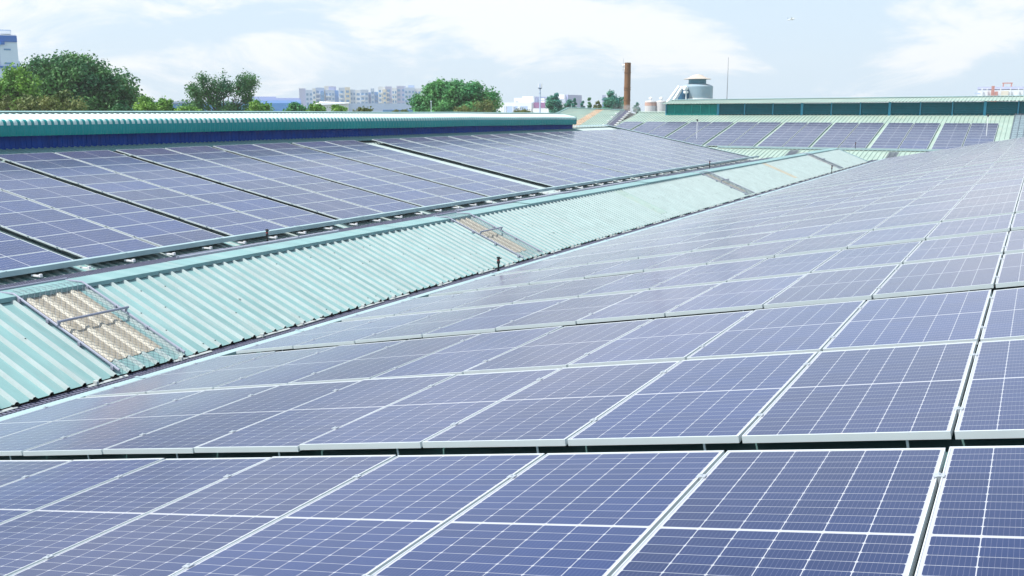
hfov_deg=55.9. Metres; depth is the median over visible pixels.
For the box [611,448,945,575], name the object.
solar panel
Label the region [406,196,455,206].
solar panel
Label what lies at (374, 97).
apartment block
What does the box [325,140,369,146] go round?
solar panel
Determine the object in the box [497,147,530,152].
solar panel
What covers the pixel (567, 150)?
solar panel
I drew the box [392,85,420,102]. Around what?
apartment block
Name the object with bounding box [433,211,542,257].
skylight guard
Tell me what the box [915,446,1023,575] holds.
solar panel
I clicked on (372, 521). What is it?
solar panel
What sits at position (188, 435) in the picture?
solar panel
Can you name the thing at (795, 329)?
solar panel
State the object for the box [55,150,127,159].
solar panel
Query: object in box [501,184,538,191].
solar panel
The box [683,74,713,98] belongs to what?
cooling tower
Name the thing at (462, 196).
solar panel
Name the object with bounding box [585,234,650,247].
solar panel
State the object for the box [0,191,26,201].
solar panel
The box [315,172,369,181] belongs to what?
solar panel
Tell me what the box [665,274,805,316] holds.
solar panel
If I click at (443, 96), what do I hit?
broadleaf tree
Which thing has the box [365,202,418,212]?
solar panel
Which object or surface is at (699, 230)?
solar panel
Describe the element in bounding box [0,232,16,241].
solar panel
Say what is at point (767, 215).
solar panel
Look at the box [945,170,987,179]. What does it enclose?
solar panel
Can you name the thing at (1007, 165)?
solar panel
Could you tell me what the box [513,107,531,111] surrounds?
bush
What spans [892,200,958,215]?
solar panel
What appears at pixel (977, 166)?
solar panel
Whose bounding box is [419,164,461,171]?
solar panel
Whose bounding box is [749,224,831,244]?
solar panel
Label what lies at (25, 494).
solar panel
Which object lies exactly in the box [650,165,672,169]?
solar panel
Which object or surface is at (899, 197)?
solar panel
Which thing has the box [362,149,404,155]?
solar panel
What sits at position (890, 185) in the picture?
solar panel
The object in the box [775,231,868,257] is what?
solar panel
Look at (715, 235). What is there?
solar panel
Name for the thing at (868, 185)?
solar panel
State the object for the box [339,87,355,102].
apartment block
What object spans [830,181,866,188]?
solar panel
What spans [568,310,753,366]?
solar panel
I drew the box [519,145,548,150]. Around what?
solar panel
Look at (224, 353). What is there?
cable tray
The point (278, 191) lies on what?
solar panel
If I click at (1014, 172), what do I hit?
solar panel
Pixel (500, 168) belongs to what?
solar panel
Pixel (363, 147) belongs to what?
solar panel
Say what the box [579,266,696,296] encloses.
solar panel
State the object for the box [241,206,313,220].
solar panel
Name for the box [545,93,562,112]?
broadleaf tree
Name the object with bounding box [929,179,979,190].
solar panel
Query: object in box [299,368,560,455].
solar panel
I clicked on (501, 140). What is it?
solar panel
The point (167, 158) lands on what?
solar panel
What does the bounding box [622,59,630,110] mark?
chimney
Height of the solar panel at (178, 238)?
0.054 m
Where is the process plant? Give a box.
[974,83,1023,101]
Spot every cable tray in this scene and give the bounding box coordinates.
[0,156,758,277]
[0,158,885,420]
[717,146,941,150]
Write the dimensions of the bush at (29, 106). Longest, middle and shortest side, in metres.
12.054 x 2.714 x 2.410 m
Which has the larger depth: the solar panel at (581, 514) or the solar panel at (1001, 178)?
the solar panel at (1001, 178)
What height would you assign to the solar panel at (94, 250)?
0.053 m
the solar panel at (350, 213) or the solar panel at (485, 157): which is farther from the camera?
the solar panel at (485, 157)
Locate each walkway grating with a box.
[0,157,769,288]
[0,160,876,416]
[602,110,631,126]
[786,150,797,155]
[886,152,898,157]
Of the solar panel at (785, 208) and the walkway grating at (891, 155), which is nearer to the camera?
the solar panel at (785, 208)
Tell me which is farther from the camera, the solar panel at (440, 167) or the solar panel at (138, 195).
the solar panel at (440, 167)
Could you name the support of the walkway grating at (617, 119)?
on the factory hall at (592, 116)
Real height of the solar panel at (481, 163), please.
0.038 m
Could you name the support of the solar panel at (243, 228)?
on the factory hall at (23, 132)
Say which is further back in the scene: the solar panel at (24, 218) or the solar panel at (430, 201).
the solar panel at (430, 201)
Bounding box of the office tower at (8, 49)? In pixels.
[0,29,19,77]
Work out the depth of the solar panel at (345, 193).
32.68 m
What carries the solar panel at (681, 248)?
on the factory hall at (934, 443)
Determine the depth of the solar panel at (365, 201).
32.24 m
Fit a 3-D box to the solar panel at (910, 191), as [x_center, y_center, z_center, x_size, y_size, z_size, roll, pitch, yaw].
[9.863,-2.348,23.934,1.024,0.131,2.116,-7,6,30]
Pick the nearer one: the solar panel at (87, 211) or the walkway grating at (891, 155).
the solar panel at (87, 211)
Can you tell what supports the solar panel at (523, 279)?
on the factory hall at (934, 443)
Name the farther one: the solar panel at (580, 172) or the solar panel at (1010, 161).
the solar panel at (580, 172)
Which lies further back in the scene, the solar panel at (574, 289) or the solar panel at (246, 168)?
the solar panel at (246, 168)
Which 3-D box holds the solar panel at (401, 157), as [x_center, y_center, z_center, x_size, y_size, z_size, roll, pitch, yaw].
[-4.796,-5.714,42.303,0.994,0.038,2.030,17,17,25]
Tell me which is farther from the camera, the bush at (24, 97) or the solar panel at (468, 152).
the bush at (24, 97)
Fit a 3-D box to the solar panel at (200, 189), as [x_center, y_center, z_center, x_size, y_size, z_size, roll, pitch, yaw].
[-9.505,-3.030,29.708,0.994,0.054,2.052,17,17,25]
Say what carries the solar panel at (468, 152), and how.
on the factory hall at (23, 132)
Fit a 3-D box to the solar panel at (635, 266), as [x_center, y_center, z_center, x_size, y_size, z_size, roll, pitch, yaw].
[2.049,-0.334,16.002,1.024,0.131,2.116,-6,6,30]
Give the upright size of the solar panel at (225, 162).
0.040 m
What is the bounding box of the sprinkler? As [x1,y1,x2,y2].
[497,257,501,270]
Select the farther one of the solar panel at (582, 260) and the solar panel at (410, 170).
the solar panel at (410, 170)
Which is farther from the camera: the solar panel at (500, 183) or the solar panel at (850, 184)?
the solar panel at (500, 183)
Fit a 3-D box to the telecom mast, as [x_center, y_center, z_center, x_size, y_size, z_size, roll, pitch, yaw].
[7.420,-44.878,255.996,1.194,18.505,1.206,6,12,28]
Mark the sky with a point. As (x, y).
(831, 48)
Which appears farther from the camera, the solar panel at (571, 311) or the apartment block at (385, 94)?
the apartment block at (385, 94)
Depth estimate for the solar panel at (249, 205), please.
28.76 m
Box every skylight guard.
[0,277,184,370]
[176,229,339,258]
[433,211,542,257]
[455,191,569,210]
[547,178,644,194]
[691,170,754,194]
[799,153,843,168]
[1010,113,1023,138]
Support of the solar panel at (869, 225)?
on the factory hall at (934, 443)
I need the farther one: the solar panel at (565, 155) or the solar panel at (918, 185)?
the solar panel at (565, 155)
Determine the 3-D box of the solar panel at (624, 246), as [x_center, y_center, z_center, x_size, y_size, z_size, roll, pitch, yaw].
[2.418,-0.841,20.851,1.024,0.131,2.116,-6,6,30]
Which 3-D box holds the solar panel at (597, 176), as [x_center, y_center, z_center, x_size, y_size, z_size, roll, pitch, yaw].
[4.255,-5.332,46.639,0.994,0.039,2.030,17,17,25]
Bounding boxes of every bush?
[0,93,41,112]
[17,94,40,104]
[34,89,88,112]
[108,103,131,112]
[174,104,202,110]
[244,98,274,110]
[283,102,306,110]
[305,101,326,110]
[329,104,347,112]
[352,106,373,111]
[392,109,408,111]
[454,97,496,111]
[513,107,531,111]
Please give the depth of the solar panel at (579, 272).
16.32 m
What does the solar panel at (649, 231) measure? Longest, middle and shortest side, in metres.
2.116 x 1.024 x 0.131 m
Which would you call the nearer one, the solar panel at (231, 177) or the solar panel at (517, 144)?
the solar panel at (231, 177)
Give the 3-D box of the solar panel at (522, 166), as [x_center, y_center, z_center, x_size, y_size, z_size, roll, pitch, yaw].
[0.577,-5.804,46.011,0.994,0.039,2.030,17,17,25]
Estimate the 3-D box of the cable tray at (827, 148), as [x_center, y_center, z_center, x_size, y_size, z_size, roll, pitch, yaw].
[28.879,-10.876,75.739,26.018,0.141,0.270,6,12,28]
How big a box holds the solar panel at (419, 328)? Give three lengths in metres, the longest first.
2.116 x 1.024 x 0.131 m
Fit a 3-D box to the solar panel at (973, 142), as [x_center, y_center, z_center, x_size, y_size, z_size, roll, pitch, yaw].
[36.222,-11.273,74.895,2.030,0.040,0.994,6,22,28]
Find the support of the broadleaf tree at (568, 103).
on the ground
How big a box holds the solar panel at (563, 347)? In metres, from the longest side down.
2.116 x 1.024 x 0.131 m
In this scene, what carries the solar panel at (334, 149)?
on the factory hall at (23, 132)
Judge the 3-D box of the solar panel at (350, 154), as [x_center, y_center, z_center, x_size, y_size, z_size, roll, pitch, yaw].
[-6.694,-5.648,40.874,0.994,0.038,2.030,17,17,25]
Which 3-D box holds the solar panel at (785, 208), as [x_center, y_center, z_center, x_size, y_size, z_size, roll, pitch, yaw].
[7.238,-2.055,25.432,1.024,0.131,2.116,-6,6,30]
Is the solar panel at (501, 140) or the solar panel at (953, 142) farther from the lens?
the solar panel at (953, 142)
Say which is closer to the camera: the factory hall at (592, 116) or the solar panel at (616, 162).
the solar panel at (616, 162)
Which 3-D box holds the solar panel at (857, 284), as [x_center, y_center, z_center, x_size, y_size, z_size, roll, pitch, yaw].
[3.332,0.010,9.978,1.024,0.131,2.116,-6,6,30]
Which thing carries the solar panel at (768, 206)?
on the factory hall at (934, 443)
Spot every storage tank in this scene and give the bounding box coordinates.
[645,97,655,112]
[656,97,665,112]
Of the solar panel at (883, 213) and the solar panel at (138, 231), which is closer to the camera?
the solar panel at (883, 213)
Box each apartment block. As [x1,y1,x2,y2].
[299,88,315,109]
[316,88,324,101]
[324,86,338,101]
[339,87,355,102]
[355,90,370,102]
[371,88,377,102]
[378,86,391,102]
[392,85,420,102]
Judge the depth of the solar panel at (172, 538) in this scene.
5.09 m
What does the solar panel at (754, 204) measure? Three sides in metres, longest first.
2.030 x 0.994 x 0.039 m
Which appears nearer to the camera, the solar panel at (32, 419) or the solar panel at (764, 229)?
the solar panel at (32, 419)
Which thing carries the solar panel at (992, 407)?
on the factory hall at (934, 443)
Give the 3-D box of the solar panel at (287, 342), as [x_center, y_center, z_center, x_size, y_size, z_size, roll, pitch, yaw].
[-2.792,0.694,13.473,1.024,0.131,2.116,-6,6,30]
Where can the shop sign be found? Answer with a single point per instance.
(536, 104)
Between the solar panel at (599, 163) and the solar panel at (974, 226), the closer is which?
the solar panel at (974, 226)
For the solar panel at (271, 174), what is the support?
on the factory hall at (23, 132)
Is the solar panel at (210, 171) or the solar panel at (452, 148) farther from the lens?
the solar panel at (452, 148)
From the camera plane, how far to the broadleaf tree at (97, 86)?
74.56 m
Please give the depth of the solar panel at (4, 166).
28.18 m
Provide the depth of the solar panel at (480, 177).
40.52 m
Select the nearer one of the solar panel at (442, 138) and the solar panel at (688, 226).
the solar panel at (688, 226)
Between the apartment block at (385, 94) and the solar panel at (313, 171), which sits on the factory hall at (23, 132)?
the solar panel at (313, 171)
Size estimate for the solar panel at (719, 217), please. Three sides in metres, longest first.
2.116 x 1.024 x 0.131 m
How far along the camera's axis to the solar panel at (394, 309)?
15.21 m
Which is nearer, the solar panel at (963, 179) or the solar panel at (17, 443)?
the solar panel at (17, 443)
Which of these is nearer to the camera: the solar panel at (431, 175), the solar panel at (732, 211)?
the solar panel at (732, 211)
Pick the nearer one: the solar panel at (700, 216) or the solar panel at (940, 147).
the solar panel at (700, 216)
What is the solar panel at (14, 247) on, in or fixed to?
on the factory hall at (23, 132)
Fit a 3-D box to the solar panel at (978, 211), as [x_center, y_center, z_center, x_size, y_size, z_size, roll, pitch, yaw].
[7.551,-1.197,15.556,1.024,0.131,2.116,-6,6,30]
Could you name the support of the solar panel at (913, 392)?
on the factory hall at (934, 443)
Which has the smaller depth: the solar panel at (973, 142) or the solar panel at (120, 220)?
the solar panel at (120, 220)
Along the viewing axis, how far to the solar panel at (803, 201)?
27.20 m
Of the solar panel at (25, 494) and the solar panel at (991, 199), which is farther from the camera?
the solar panel at (991, 199)
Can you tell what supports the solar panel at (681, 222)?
on the factory hall at (934, 443)
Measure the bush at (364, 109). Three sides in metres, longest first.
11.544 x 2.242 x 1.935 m
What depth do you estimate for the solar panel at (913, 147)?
75.27 m
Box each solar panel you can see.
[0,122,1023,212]
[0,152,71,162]
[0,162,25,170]
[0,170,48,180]
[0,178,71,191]
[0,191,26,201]
[0,200,51,213]
[0,209,77,227]
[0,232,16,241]
[0,239,48,256]
[0,251,72,270]
[0,390,203,459]
[0,394,137,436]
[0,457,270,575]
[0,458,163,523]
[0,460,71,485]
[5,218,105,238]
[6,186,95,200]
[10,455,395,575]
[14,159,93,169]
[23,385,278,459]
[31,194,119,209]
[33,228,135,249]
[36,166,114,177]
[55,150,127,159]
[57,202,147,218]
[59,173,139,185]
[63,239,157,257]
[76,157,147,166]
[83,181,161,193]
[84,211,173,228]
[85,351,274,396]
[98,163,170,173]
[102,380,360,458]
[107,188,186,201]
[111,220,200,238]
[116,148,180,156]
[120,170,190,180]
[132,196,211,210]
[136,154,201,162]
[140,229,223,246]
[143,176,215,188]
[146,346,335,393]
[157,160,222,169]
[158,204,236,219]
[165,146,225,153]
[166,184,238,195]
[172,453,544,575]
[179,166,243,175]
[184,212,264,228]
[185,152,243,159]
[190,191,261,203]
[194,374,455,455]
[201,172,265,183]
[206,157,263,166]
[212,221,285,235]
[213,144,268,151]
[214,340,405,388]
[215,198,287,212]
[224,179,289,190]
[226,163,284,172]
[233,150,286,157]
[236,318,380,353]
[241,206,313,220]
[247,186,312,197]
[248,169,306,178]
[252,143,303,149]
[252,155,307,163]
[268,214,333,226]
[270,175,330,185]
[271,148,321,154]
[272,193,337,205]
[273,161,326,169]
[288,334,478,383]
[291,153,340,160]
[292,141,338,147]
[293,182,351,192]
[293,311,442,348]
[294,166,348,175]
[296,200,360,213]
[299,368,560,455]
[311,146,357,152]
[311,158,362,165]
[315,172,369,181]
[316,188,375,199]
[322,207,381,218]
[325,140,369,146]
[329,151,376,158]
[331,164,381,171]
[337,178,391,187]
[340,195,400,206]
[341,293,460,321]
[343,145,385,150]
[349,156,394,163]
[352,169,402,177]
[355,305,502,342]
[359,184,413,194]
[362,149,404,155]
[362,450,724,575]
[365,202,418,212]
[368,161,414,168]
[371,326,562,378]
[372,138,411,143]
[373,175,422,183]
[380,154,423,160]
[383,190,436,201]
[388,166,434,174]
[389,142,429,148]
[395,180,443,189]
[395,286,516,315]
[399,159,442,165]
[400,137,435,142]
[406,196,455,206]
[407,147,444,152]
[409,171,455,179]
[416,141,452,146]
[417,186,465,196]
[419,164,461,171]
[422,361,679,452]
[423,298,570,337]
[424,136,458,141]
[424,151,464,157]
[429,271,530,296]
[430,177,475,185]
[434,145,470,151]
[438,169,481,176]
[440,192,484,200]
[441,140,474,145]
[443,156,480,162]
[448,135,479,140]
[451,150,487,155]
[451,182,497,191]
[452,280,572,310]
[457,144,490,149]
[459,174,500,181]
[461,160,500,167]
[463,319,652,373]
[464,139,496,144]
[469,154,504,160]
[471,135,501,139]
[473,188,514,195]
[474,148,508,153]
[478,266,576,290]
[479,179,522,187]
[480,143,513,148]
[480,165,519,172]
[486,158,523,164]
[487,138,518,142]
[492,152,525,158]
[495,255,582,275]
[496,291,641,330]
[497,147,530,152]
[499,170,538,177]
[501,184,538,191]
[503,142,533,146]
[505,163,539,169]
[509,156,544,162]
[513,151,546,156]
[513,274,631,303]
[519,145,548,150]
[519,174,557,182]
[524,167,560,174]
[527,161,560,167]
[529,260,629,284]
[530,155,563,160]
[534,149,564,154]
[539,179,573,186]
[540,250,626,270]
[543,172,579,179]
[543,244,617,260]
[545,165,579,171]
[548,159,579,164]
[551,153,580,158]
[552,148,582,152]
[562,176,593,182]
[563,169,596,176]
[565,163,596,169]
[567,352,817,450]
[568,157,597,162]
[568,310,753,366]
[569,152,597,156]
[577,283,720,323]
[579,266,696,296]
[582,174,612,179]
[583,167,615,173]
[585,161,614,166]
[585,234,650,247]
[585,254,681,277]
[586,155,612,160]
[587,238,661,254]
[588,244,673,264]
[602,165,631,170]
[602,171,629,176]
[603,159,628,164]
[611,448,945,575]
[619,163,645,168]
[620,169,645,174]
[620,225,678,237]
[625,228,692,242]
[630,233,703,249]
[634,161,659,166]
[636,167,658,171]
[639,238,722,258]
[644,246,742,271]
[649,217,705,228]
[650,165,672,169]
[650,258,766,289]
[657,219,718,232]
[665,223,731,237]
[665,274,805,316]
[676,227,750,243]
[677,211,722,220]
[686,212,739,223]
[687,300,865,359]
[692,232,773,251]
[696,214,756,227]
[700,204,745,213]
[707,239,802,264]
[708,206,758,216]
[710,217,775,231]
[722,198,764,207]
[723,207,776,218]
[726,220,799,237]
[727,250,840,281]
[731,200,775,209]
[738,209,795,221]
[742,341,976,447]
[743,201,793,211]
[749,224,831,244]
[753,194,794,202]
[755,211,820,225]
[760,202,813,213]
[764,195,809,204]
[764,264,898,307]
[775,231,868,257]
[779,196,828,206]
[779,203,838,216]
[779,214,849,230]
[783,190,823,198]
[797,191,841,200]
[799,197,851,208]
[803,205,866,219]
[809,217,888,237]
[811,241,921,272]
[814,185,856,194]
[816,191,865,201]
[823,198,878,210]
[823,290,991,350]
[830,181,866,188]
[832,186,876,195]
[834,207,903,223]
[841,191,893,202]
[847,181,887,189]
[848,223,938,248]
[854,199,915,212]
[855,186,901,196]
[869,181,911,190]
[870,145,898,148]
[870,191,926,204]
[873,254,1001,298]
[874,209,951,230]
[881,176,921,184]
[884,185,935,196]
[892,172,928,179]
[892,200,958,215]
[896,180,942,190]
[899,146,927,148]
[901,143,929,145]
[902,140,930,142]
[904,232,1008,263]
[907,175,949,184]
[907,192,966,205]
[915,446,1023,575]
[916,171,956,179]
[919,185,972,197]
[924,167,961,175]
[926,214,1013,239]
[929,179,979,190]
[932,146,960,149]
[933,143,961,146]
[935,141,963,143]
[938,175,982,184]
[942,201,1016,221]
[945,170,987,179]
[952,166,991,174]
[953,192,1019,207]
[954,339,1023,438]
[958,163,994,170]
[962,184,1021,198]
[964,141,993,143]
[965,138,993,140]
[969,178,1023,190]
[975,173,1023,184]
[978,287,1023,341]
[981,169,1023,178]
[986,165,1023,173]
[990,161,1023,168]
[993,158,1023,165]
[993,252,1023,287]
[1003,230,1023,253]
[1009,213,1023,230]
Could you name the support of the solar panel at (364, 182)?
on the factory hall at (23, 132)
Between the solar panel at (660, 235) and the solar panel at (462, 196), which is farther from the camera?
the solar panel at (462, 196)
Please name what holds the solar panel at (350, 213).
on the factory hall at (23, 132)
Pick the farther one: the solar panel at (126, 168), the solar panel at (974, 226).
the solar panel at (126, 168)
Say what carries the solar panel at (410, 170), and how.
on the factory hall at (23, 132)
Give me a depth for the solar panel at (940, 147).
74.35 m
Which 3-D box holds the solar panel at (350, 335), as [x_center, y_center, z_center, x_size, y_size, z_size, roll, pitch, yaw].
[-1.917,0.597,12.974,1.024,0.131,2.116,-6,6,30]
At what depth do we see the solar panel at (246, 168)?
34.41 m
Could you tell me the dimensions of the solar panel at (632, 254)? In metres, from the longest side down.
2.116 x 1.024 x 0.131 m
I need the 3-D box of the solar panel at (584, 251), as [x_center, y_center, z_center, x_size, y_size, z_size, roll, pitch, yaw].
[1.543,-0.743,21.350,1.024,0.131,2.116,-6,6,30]
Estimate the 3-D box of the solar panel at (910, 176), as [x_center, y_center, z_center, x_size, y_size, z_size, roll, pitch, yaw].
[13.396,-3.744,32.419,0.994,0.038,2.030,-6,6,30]
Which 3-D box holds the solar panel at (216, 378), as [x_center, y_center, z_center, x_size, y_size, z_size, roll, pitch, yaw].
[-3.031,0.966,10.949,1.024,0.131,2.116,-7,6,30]
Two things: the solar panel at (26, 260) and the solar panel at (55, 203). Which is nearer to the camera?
the solar panel at (26, 260)
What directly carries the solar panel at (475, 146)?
on the factory hall at (23, 132)
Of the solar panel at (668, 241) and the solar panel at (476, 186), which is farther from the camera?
the solar panel at (476, 186)
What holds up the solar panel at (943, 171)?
on the factory hall at (934, 443)
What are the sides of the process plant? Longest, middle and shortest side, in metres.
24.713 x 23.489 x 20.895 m
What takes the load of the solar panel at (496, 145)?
on the factory hall at (23, 132)
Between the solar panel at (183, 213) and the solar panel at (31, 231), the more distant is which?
the solar panel at (183, 213)
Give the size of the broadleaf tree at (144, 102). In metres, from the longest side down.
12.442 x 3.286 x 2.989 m
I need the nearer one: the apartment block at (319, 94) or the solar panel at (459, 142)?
the solar panel at (459, 142)
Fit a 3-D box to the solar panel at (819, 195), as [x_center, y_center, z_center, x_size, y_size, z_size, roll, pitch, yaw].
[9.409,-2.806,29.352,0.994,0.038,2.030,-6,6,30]
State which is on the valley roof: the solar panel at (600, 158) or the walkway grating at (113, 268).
the walkway grating at (113, 268)
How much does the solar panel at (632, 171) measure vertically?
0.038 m
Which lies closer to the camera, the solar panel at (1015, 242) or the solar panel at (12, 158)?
the solar panel at (1015, 242)
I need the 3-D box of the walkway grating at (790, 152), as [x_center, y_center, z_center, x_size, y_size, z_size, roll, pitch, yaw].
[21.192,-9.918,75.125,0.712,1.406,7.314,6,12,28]
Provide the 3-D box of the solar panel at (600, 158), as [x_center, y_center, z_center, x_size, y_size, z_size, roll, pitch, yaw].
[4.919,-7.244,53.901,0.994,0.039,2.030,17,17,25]
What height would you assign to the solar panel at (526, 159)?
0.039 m
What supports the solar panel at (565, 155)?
on the factory hall at (23, 132)
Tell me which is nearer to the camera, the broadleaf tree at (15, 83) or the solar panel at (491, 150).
the solar panel at (491, 150)
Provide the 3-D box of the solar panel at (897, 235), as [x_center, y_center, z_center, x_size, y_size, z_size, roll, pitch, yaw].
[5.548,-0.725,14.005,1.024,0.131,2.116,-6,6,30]
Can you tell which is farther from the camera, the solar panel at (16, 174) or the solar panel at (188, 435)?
the solar panel at (16, 174)
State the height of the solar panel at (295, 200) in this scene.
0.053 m
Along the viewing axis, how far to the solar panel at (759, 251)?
14.81 m
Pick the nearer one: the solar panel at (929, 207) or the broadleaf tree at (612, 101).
the solar panel at (929, 207)
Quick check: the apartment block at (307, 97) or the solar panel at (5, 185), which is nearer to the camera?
the solar panel at (5, 185)
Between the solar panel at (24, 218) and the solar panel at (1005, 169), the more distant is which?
the solar panel at (1005, 169)
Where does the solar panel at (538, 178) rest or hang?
on the factory hall at (23, 132)
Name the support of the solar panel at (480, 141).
on the factory hall at (23, 132)
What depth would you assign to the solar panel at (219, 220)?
26.50 m
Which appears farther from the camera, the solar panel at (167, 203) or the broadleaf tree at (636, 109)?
the broadleaf tree at (636, 109)
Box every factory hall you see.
[0,111,755,284]
[0,167,1023,575]
[557,107,634,126]
[614,95,1023,160]
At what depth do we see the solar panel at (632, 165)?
52.94 m
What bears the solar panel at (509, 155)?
on the factory hall at (23, 132)
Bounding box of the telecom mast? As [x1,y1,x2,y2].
[538,83,541,112]
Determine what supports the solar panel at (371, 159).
on the factory hall at (23, 132)
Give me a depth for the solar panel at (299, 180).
33.55 m
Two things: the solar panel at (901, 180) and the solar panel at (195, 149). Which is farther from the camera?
the solar panel at (195, 149)
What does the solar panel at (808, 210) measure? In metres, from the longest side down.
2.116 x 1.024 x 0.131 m
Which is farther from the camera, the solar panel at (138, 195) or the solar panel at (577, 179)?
the solar panel at (577, 179)
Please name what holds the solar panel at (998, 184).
on the factory hall at (934, 443)
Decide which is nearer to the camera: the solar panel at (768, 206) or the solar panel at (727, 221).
the solar panel at (727, 221)
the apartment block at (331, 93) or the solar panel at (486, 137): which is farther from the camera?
the apartment block at (331, 93)
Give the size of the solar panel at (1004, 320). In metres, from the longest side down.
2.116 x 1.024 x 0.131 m
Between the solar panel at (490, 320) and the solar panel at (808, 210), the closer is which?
the solar panel at (490, 320)
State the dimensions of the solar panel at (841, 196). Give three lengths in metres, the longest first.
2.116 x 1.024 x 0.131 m
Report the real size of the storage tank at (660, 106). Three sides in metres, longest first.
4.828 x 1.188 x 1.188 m
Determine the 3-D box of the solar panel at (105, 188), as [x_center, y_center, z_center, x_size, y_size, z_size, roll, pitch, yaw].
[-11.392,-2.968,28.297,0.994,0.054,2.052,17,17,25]
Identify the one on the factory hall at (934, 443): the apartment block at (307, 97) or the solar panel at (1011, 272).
the solar panel at (1011, 272)
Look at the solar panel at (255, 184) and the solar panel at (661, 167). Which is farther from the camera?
the solar panel at (661, 167)
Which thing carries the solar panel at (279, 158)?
on the factory hall at (23, 132)
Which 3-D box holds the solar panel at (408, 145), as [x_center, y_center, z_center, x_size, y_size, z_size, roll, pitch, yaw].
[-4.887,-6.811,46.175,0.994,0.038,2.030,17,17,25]
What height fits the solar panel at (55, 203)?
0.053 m
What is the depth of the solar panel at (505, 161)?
46.32 m
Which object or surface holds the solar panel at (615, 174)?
on the factory hall at (23, 132)
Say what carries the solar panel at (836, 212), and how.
on the factory hall at (934, 443)
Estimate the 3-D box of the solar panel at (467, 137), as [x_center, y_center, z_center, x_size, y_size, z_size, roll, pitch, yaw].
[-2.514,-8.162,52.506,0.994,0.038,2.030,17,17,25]
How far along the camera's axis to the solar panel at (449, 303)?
14.79 m
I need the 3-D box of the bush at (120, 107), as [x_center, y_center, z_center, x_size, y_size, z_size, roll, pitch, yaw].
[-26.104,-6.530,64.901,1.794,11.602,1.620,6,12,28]
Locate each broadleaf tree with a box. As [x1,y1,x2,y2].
[0,62,44,109]
[17,49,143,112]
[132,93,176,110]
[176,68,261,110]
[406,76,503,111]
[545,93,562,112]
[563,99,572,108]
[571,98,576,106]
[587,97,591,107]
[593,100,602,107]
[602,89,623,109]
[632,102,640,113]
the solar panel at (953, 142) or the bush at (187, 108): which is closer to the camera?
the bush at (187, 108)
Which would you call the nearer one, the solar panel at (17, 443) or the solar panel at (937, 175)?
the solar panel at (17, 443)
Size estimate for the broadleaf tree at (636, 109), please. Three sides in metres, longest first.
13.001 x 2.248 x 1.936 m
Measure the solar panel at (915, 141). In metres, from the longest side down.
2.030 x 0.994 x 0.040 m
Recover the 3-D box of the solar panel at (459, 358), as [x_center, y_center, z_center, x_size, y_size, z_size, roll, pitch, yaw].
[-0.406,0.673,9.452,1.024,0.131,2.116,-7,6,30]
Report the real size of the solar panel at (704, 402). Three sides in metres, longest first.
2.116 x 1.024 x 0.131 m
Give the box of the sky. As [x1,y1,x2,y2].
[0,0,1023,112]
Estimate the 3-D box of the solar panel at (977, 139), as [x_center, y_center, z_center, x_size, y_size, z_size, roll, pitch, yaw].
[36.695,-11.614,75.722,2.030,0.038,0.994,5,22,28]
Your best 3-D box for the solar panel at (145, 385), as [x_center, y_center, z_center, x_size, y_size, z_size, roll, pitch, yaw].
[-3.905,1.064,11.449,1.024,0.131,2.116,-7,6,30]
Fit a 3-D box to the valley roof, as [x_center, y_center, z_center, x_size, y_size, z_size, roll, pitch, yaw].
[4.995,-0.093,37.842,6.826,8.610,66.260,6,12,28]
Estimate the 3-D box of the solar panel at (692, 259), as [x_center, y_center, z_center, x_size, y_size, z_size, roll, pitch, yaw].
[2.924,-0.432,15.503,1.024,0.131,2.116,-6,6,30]
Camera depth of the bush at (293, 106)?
80.15 m
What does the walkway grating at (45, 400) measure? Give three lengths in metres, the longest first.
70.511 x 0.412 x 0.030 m
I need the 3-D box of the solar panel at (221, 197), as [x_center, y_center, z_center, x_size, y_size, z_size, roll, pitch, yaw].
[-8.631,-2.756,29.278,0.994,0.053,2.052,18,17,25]
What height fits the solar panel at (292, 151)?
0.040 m
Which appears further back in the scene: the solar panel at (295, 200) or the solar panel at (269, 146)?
the solar panel at (269, 146)
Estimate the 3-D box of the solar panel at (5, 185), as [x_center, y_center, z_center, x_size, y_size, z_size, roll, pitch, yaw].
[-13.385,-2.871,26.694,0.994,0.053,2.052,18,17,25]
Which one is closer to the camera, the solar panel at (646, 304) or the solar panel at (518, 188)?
the solar panel at (646, 304)
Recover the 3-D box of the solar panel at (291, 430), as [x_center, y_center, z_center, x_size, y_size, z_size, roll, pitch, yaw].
[-1.421,1.009,7.609,1.024,0.131,2.116,-6,6,30]
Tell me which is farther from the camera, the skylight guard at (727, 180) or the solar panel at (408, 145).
the solar panel at (408, 145)
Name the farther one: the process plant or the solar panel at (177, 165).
the process plant
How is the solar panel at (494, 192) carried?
on the factory hall at (23, 132)
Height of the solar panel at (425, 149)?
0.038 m
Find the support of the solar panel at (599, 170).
on the factory hall at (23, 132)
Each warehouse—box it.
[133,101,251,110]
[252,97,300,110]
[308,101,412,112]
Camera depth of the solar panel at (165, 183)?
30.07 m
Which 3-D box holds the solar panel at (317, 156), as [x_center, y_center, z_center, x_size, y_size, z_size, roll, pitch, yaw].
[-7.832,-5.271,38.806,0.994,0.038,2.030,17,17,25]
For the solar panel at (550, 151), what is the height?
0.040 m
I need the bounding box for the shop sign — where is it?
[534,102,544,107]
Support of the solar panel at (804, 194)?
on the factory hall at (934, 443)
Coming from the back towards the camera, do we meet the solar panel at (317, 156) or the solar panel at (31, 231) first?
the solar panel at (317, 156)
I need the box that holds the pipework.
[666,86,688,101]
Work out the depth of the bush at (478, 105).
92.94 m
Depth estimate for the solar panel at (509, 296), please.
14.28 m
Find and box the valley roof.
[0,148,867,414]
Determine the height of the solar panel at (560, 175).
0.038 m
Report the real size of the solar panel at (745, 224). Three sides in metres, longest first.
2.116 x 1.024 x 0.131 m

